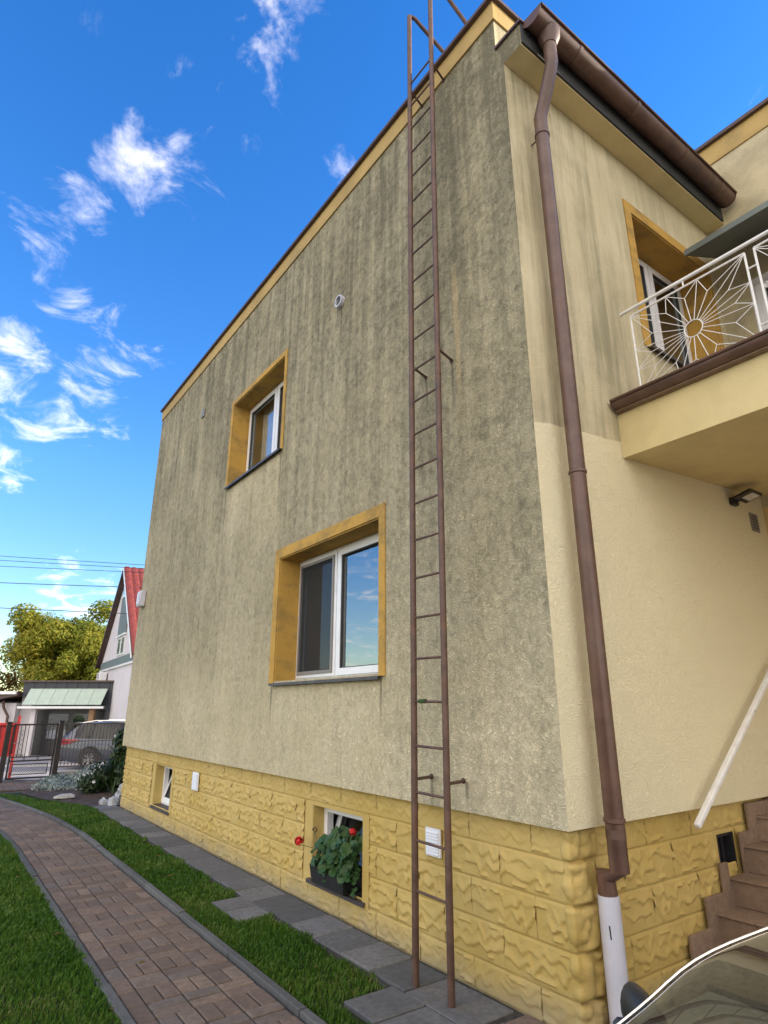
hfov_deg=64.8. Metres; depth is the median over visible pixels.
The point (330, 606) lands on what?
window
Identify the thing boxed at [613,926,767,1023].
parked car
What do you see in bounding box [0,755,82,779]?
street
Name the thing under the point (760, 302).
window
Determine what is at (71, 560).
overhead cable
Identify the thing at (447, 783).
roof ladder
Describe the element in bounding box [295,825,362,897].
geranium
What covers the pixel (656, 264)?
window
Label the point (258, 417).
window
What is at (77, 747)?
steel fence
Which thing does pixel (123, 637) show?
window
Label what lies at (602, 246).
house
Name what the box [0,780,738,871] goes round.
ground
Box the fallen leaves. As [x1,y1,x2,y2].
[0,810,317,1009]
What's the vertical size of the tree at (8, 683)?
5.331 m
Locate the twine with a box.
[418,699,426,710]
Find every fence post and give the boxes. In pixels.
[0,722,12,782]
[51,720,64,776]
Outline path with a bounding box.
[0,779,326,1023]
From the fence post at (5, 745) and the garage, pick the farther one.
the garage
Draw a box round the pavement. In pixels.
[90,804,545,1023]
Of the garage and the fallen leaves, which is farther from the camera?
the garage
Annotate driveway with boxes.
[663,991,767,1023]
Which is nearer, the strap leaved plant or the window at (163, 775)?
the window at (163, 775)
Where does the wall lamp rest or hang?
attached to the house at (602, 246)
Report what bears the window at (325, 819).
in the house at (602, 246)
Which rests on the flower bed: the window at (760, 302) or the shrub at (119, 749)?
the shrub at (119, 749)
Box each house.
[95,566,143,719]
[120,0,767,1023]
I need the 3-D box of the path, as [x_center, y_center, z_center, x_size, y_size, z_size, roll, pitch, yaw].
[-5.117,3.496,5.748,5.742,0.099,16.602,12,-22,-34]
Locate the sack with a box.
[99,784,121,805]
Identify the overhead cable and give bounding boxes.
[0,560,143,568]
[0,582,141,587]
[2,566,143,572]
[4,556,139,564]
[5,608,126,613]
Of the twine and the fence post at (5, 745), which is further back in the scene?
the fence post at (5, 745)
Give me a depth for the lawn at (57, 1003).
3.51 m
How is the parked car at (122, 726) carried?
on the street
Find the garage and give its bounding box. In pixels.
[15,680,114,755]
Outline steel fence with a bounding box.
[57,723,124,778]
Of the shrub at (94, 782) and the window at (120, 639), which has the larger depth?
the window at (120, 639)
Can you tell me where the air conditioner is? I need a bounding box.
[96,672,106,679]
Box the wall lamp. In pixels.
[729,488,761,506]
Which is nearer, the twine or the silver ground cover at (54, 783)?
the twine
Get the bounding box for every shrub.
[74,758,115,793]
[109,728,126,785]
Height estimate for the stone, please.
0.090 m
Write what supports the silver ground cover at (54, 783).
on the flower bed
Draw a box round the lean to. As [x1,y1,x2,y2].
[0,691,22,722]
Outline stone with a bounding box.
[53,793,75,799]
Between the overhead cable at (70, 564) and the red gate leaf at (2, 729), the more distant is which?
the overhead cable at (70, 564)
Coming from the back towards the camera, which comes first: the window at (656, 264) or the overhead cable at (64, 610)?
the overhead cable at (64, 610)
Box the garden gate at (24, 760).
[5,723,58,779]
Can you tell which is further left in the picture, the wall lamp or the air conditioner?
the air conditioner
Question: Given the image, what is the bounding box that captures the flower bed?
[22,787,119,805]
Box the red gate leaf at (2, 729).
[0,716,20,777]
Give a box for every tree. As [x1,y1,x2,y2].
[0,599,113,691]
[0,665,25,694]
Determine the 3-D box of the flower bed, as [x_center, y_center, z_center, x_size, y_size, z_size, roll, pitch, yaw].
[-5.194,5.599,12.293,3.750,0.001,4.350,12,-22,-34]
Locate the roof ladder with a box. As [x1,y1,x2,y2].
[407,0,466,1007]
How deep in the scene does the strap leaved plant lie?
11.44 m
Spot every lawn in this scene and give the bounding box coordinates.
[0,852,113,1023]
[4,792,384,1023]
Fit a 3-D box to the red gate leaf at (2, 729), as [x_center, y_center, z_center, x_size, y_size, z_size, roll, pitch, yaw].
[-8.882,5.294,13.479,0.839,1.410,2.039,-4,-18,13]
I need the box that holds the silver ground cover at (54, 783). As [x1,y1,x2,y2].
[31,763,95,790]
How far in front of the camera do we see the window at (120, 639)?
29.97 m
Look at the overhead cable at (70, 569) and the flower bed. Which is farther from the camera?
the overhead cable at (70, 569)
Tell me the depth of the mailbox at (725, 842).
4.08 m
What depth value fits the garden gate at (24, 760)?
13.41 m
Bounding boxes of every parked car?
[59,719,125,769]
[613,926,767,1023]
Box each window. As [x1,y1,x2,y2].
[116,637,121,655]
[120,635,125,654]
[149,763,172,815]
[224,348,287,489]
[268,502,385,685]
[306,803,364,907]
[622,199,724,366]
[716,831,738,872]
[748,271,767,331]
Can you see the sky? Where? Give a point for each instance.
(159, 159)
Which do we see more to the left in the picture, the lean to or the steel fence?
the lean to
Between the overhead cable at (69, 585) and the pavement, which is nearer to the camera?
the pavement
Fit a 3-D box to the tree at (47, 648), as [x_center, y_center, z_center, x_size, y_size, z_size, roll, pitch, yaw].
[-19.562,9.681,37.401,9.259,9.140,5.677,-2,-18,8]
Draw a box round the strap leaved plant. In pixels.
[89,744,124,793]
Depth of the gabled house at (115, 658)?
29.85 m
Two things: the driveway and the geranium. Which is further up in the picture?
the geranium
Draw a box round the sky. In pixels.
[0,0,767,691]
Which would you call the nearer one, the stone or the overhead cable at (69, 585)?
the stone
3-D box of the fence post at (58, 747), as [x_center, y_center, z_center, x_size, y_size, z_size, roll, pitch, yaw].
[-7.413,5.430,13.744,0.116,1.315,0.116,12,-22,-34]

